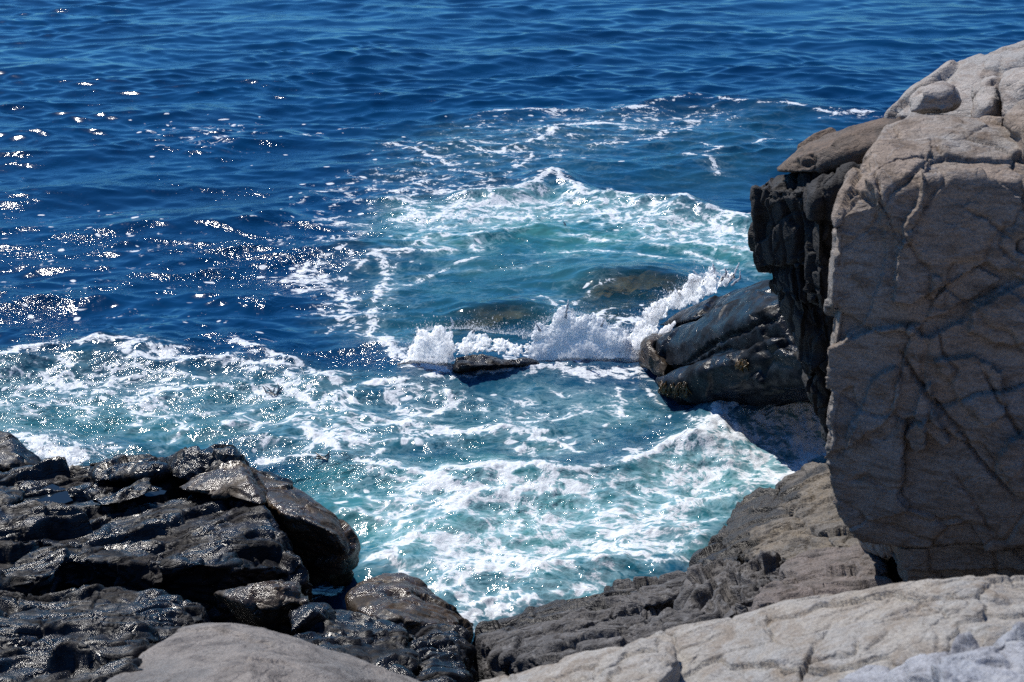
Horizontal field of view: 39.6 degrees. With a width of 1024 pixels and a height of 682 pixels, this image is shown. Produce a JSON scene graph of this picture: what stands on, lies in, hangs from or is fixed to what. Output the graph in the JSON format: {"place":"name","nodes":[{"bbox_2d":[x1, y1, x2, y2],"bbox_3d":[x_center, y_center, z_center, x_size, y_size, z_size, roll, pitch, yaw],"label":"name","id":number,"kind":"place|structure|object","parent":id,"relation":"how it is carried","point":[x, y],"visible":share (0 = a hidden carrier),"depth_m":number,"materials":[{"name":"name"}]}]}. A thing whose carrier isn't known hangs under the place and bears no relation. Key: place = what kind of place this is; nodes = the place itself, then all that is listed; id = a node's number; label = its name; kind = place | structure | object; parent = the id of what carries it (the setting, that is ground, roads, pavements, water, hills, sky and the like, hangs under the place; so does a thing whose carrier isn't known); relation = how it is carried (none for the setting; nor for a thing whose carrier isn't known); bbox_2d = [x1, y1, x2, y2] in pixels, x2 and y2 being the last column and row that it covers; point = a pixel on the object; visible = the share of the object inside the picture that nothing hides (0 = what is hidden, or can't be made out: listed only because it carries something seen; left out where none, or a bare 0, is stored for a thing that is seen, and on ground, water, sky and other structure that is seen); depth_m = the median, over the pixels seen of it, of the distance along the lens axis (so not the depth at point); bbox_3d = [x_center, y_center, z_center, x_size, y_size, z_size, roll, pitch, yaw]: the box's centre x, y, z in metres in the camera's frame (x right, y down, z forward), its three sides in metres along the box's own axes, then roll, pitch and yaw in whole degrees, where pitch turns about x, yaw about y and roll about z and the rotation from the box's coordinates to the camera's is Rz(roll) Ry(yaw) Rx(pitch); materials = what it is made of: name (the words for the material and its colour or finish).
{"place":"outdoors","nodes":[
{"label":"outdoors","id":0,"kind":"place"},
{"bbox_2d":[0,0,1023,641],"bbox_3d":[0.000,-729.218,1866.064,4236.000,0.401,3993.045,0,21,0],"label":"sea","id":1,"kind":"structure","parent":0,"point":[216,216],"depth_m":18.61,"materials":[{"name":"liquid"}]},
{"bbox_2d":[0,431,41,472],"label":"black rock","id":2,"kind":"object","parent":1,"relation":"on","point":[15,452],"visible":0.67,"depth_m":11.41,"materials":[{"name":"grey stone"}]},
{"bbox_2d":[30,430,87,465],"bbox_3d":[-3.883,0.908,12.175,0.832,0.511,0.496,0,21,0],"label":"splash","id":3,"kind":"object","parent":1,"relation":"on","point":[43,452],"visible":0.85,"depth_m":12.18,"materials":[{"name":"white liquid"}]},
{"bbox_2d":[263,383,282,394],"bbox_3d":[-2.278,0.464,13.652,0.193,0.015,0.269,-8,23,-20],"label":"drifting seaweed","id":4,"kind":"object","parent":1,"relation":"on","point":[278,390],"visible":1,"depth_m":13.62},
{"bbox_2d":[251,467,360,586],"bbox_3d":[-1.484,1.384,10.270,0.624,0.848,1.402,-8,23,-19],"label":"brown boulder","id":5,"kind":"object","parent":1,"relation":"on","point":[325,543],"visible":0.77,"depth_m":9.81,"materials":[{"name":"black stone"}]},
{"bbox_2d":[313,451,329,459],"bbox_3d":[-1.642,0.987,12.261,0.141,0.016,0.167,0,21,0],"label":"drifting seaweed","id":6,"kind":"object","parent":1,"relation":"on","point":[322,457],"visible":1,"depth_m":12.23,"materials":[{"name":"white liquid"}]},
{"bbox_2d":[374,307,533,364],"bbox_3d":[-0.471,-0.058,14.253,1.943,0.851,0.600,0,21,0],"label":"splash","id":7,"kind":"object","parent":1,"relation":"on","point":[436,346],"visible":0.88,"depth_m":14.13,"materials":[{"name":"white liquid"}]},
{"bbox_2d":[454,300,531,335],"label":"submerged rock","id":8,"kind":"object","parent":1,"relation":"in","point":[504,311],"visible":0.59,"depth_m":15.91,"materials":[{"name":"grey stone"}]},
{"bbox_2d":[452,354,538,372],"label":"splashed rock","id":9,"kind":"object","parent":1,"relation":"on","point":[468,363],"visible":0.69,"depth_m":14.11,"materials":[{"name":"black stone"}]},
{"bbox_2d":[515,300,645,367],"bbox_3d":[0.754,-0.060,14.255,1.589,1.096,0.786,4,22,9],"label":"splash","id":10,"kind":"object","parent":1,"relation":"on","point":[566,333],"visible":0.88,"depth_m":14.44,"materials":[{"name":"white liquid"}]},
{"bbox_2d":[581,268,686,321],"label":"submerged rock","id":11,"kind":"object","parent":1,"relation":"in","point":[633,291],"visible":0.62,"depth_m":16.52,"materials":[{"name":"stone"}]},
{"bbox_2d":[639,333,670,375],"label":"wet boulder","id":12,"kind":"object","parent":1,"relation":"in","point":[652,360],"visible":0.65,"depth_m":13.95,"materials":[{"name":"stone"}]},
{"bbox_2d":[614,245,742,350],"bbox_3d":[1.759,-0.506,14.915,0.685,1.041,2.456,14,26,32],"label":"splash","id":13,"kind":"object","parent":1,"relation":"on","point":[696,287],"visible":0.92,"depth_m":14.92,"materials":[{"name":"white liquid"}]},
{"bbox_2d":[689,543,741,566],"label":"ledge rock","id":14,"kind":"object","parent":1,"relation":"on","point":[712,552],"visible":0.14,"depth_m":9.79,"materials":[{"name":"grey stone"}]},
{"bbox_2d":[660,279,775,328],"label":"wet boulder","id":15,"kind":"object","parent":1,"relation":"on","point":[697,312],"visible":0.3,"depth_m":14.14,"materials":[{"name":"stone"}]},
{"bbox_2d":[654,289,795,368],"bbox_3d":[2.283,-0.031,13.468,1.270,1.417,2.345,-14,25,-31],"label":"wet boulder","id":16,"kind":"object","parent":1,"relation":"on","point":[752,318],"visible":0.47,"depth_m":12.95,"materials":[{"name":"stone"}]},
{"bbox_2d":[656,337,810,406],"bbox_3d":[2.638,0.195,13.110,2.537,1.595,2.610,0,21,0],"label":"wet boulder","id":17,"kind":"object","parent":1,"relation":"on","point":[773,376],"visible":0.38,"depth_m":12.57,"materials":[{"name":"stone"}]},
{"bbox_2d":[658,380,691,400],"bbox_3d":[1.456,0.467,13.457,0.210,0.461,0.836,-6,22,-14],"label":"seaweed","id":18,"kind":"object","parent":17,"relation":"attached to","point":[676,389],"visible":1,"depth_m":13.20,"materials":[{"name":"plant"}]},
{"bbox_2d":[735,358,749,372],"bbox_3d":[2.003,0.217,12.416,0.073,0.145,0.191,-13,25,-30],"label":"seaweed","id":19,"kind":"object","parent":17,"relation":"attached to","point":[741,364],"visible":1,"depth_m":12.42,"materials":[{"name":"brown plant"}]},
{"bbox_2d":[729,404,771,415],"bbox_3d":[2.023,0.770,13.011,0.770,0.549,0.513,-5,22,-13],"label":"splash","id":20,"kind":"object","parent":1,"relation":"on","point":[763,412],"visible":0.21,"depth_m":12.87,"materials":[{"name":"liquid"}]},
{"bbox_2d":[478,264,685,322],"label":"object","id":21,"kind":"structure","parent":0,"point":[615,270],"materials":[{"name":"teal liquid"}]},
{"bbox_2d":[885,557,946,582],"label":"bedrock","id":22,"kind":"structure","parent":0,"point":[893,575],"depth_m":8.20,"materials":[{"name":"black stone"}]},
{"bbox_2d":[0,584,206,681],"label":"rubble ledge","id":23,"kind":"object","parent":22,"relation":"on","point":[94,633],"visible":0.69,"depth_m":6.95,"materials":[{"name":"black stone"}]},
{"bbox_2d":[0,456,312,635],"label":"rock shelf","id":24,"kind":"object","parent":22,"relation":"on","point":[201,548],"visible":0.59,"depth_m":9.19,"materials":[{"name":"black stone"}]},
{"bbox_2d":[0,486,25,506],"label":"black block","id":25,"kind":"structure","parent":24,"relation":"on","point":[13,495],"depth_m":9.99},
{"bbox_2d":[18,484,74,504],"bbox_3d":[-3.481,1.183,10.588,0.508,0.100,0.328,0,21,0],"label":"rock pool","id":26,"kind":"object","parent":24,"relation":"in","point":[65,497],"visible":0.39,"depth_m":10.52,"materials":[{"name":"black liquid"}]},
{"bbox_2d":[93,477,151,504],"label":"black block","id":27,"kind":"structure","parent":24,"relation":"on","point":[133,491],"depth_m":10.04,"materials":[{"name":"black stone"}]},
{"bbox_2d":[88,454,171,484],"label":"black block","id":28,"kind":"structure","parent":24,"relation":"on","point":[117,468],"depth_m":10.64,"materials":[{"name":"black stone"}]},
{"bbox_2d":[136,486,167,504],"bbox_3d":[-2.640,1.138,10.352,0.199,0.100,0.230,-19,28,-39],"label":"rock pool","id":29,"kind":"object","parent":24,"relation":"in","point":[160,496],"visible":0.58,"depth_m":10.29,"materials":[{"name":"blue liquid"}]},
{"bbox_2d":[166,444,249,480],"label":"black block","id":30,"kind":"structure","parent":24,"relation":"on","point":[186,463],"depth_m":10.62,"materials":[{"name":"black stone"}]},
{"bbox_2d":[179,460,268,504],"bbox_3d":[-2.038,1.052,10.303,0.699,0.477,1.159,0,21,0],"label":"brown wedge","id":31,"kind":"object","parent":24,"relation":"on","point":[238,479],"visible":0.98,"depth_m":9.96,"materials":[{"name":"stone"}]},
{"bbox_2d":[214,579,308,626],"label":"brown block","id":32,"kind":"structure","parent":24,"relation":"on","point":[261,604],"depth_m":8.16,"materials":[{"name":"black stone"}]},
{"bbox_2d":[258,470,292,483],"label":"black block","id":33,"kind":"structure","parent":24,"relation":"on","point":[271,475],"depth_m":10.79,"materials":[{"name":"black stone"}]},
{"bbox_2d":[106,623,420,681],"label":"pale boulder","id":34,"kind":"object","parent":22,"relation":"on","point":[218,652],"visible":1,"depth_m":6.24,"materials":[{"name":"grey stone"}]},
{"bbox_2d":[293,609,421,678],"bbox_3d":[-0.851,1.895,7.709,0.824,1.166,1.555,0,21,0],"label":"dark boulder","id":35,"kind":"object","parent":22,"relation":"on","point":[384,643],"visible":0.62,"depth_m":7.64,"materials":[{"name":"black stone"}]},
{"bbox_2d":[288,602,336,631],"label":"dark block","id":36,"kind":"structure","parent":35,"relation":"on","point":[309,615],"depth_m":7.95,"materials":[{"name":"black stone"}]},
{"bbox_2d":[345,572,473,661],"bbox_3d":[-0.700,1.896,9.111,0.835,1.062,1.200,-15,26,-34],"label":"brown boulder","id":37,"kind":"object","parent":22,"relation":"on","point":[414,605],"visible":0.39,"depth_m":8.87,"materials":[{"name":"stone"}]},
{"bbox_2d":[408,623,477,681],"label":"dark boulder","id":38,"kind":"object","parent":22,"relation":"on","point":[429,641],"visible":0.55,"depth_m":7.79,"materials":[{"name":"black stone"}]},
{"bbox_2d":[416,653,470,681],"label":"dark boulder","id":39,"kind":"object","parent":22,"relation":"on","point":[448,667],"visible":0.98,"depth_m":7.10,"materials":[{"name":"black stone"}]},
{"bbox_2d":[480,646,622,681],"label":"pale ledge","id":40,"kind":"object","parent":22,"relation":"on","point":[579,666],"visible":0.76,"depth_m":5.90,"materials":[{"name":"beige stone"}]},
{"bbox_2d":[472,570,717,681],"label":"ridge rock","id":41,"kind":"object","parent":22,"relation":"on","point":[620,612],"visible":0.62,"depth_m":8.30,"materials":[{"name":"grey stone"}]},
{"bbox_2d":[673,550,784,618],"bbox_3d":[1.292,1.774,8.539,0.688,1.202,1.453,7,22,16],"label":"ledge rock","id":42,"kind":"object","parent":22,"relation":"on","point":[720,588],"visible":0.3,"depth_m":8.38,"materials":[{"name":"grey stone"}]},
{"bbox_2d":[708,487,832,563],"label":"ledge slab","id":43,"kind":"structure","parent":22,"relation":"on","point":[759,519],"depth_m":9.80,"materials":[{"name":"grey stone"}]},
{"bbox_2d":[748,162,862,454],"bbox_3d":[2.547,0.326,10.537,1.649,3.926,2.628,6,22,14],"label":"dark outcrop","id":44,"kind":"object","parent":22,"relation":"on","point":[790,229],"visible":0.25,"depth_m":9.44,"materials":[{"name":"black stone"}]},
{"bbox_2d":[777,117,901,173],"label":"brown slab","id":45,"kind":"structure","parent":44,"relation":"on","point":[829,149],"depth_m":9.07,"materials":[{"name":"stone"}]},
{"bbox_2d":[775,462,859,547],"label":"ledge slab","id":46,"kind":"structure","parent":22,"relation":"on","point":[806,492],"depth_m":9.98,"materials":[{"name":"grey stone"}]},
{"bbox_2d":[749,544,893,611],"bbox_3d":[1.779,1.576,8.230,0.796,1.032,1.382,5,22,12],"label":"ledge rock","id":47,"kind":"object","parent":22,"relation":"on","point":[830,570],"visible":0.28,"depth_m":8.06,"materials":[{"name":"grey stone"}]},
{"bbox_2d":[646,574,1023,681],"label":"pale ledge","id":48,"kind":"object","parent":22,"relation":"on","point":[828,638],"visible":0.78,"depth_m":5.31,"materials":[{"name":"beige stone"}]},
{"bbox_2d":[592,637,680,681],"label":"tan block","id":49,"kind":"structure","parent":48,"relation":"on","point":[647,660],"depth_m":5.24,"materials":[{"name":"beige stone"}]},
{"bbox_2d":[838,665,889,681],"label":"quartz rock","id":50,"kind":"object","parent":48,"relation":"on","point":[872,673],"visible":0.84,"depth_m":4.61,"materials":[{"name":"white stone"}]},
{"bbox_2d":[884,621,1023,681],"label":"quartz rock","id":51,"kind":"object","parent":48,"relation":"on","point":[967,658],"visible":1,"depth_m":4.39,"materials":[{"name":"white stone"}]},
{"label":"headland","id":52,"kind":"structure","parent":0,"visible":0},
{"bbox_2d":[824,112,1023,581],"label":"cliff rock","id":53,"kind":"object","parent":52,"relation":"on","point":[924,377],"visible":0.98,"depth_m":7.01,"materials":[{"name":"grey stone"}]},
{"bbox_2d":[909,81,961,113],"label":"granite boulder","id":54,"kind":"object","parent":53,"relation":"on","point":[938,97],"visible":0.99,"depth_m":8.04,"materials":[{"name":"grey stone"}]},
{"bbox_2d":[970,76,1001,117],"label":"granite boulder","id":55,"kind":"object","parent":53,"relation":"on","point":[985,96],"visible":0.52,"depth_m":7.90,"materials":[{"name":"grey stone"}]},
{"bbox_2d":[999,67,1023,113],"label":"granite boulder","id":56,"kind":"object","parent":53,"relation":"on","point":[1011,87],"visible":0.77,"depth_m":7.59,"materials":[{"name":"grey stone"}]},
{"bbox_2d":[1003,99,1023,163],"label":"granite boulder","id":57,"kind":"object","parent":53,"relation":"on","point":[1013,122],"visible":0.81,"depth_m":7.11,"materials":[{"name":"grey stone"}]},
{"bbox_2d":[884,40,1023,119],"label":"granite boulder","id":58,"kind":"object","parent":52,"relation":"on","point":[964,76],"visible":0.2,"depth_m":9.21,"materials":[{"name":"grey stone"}]}
]}

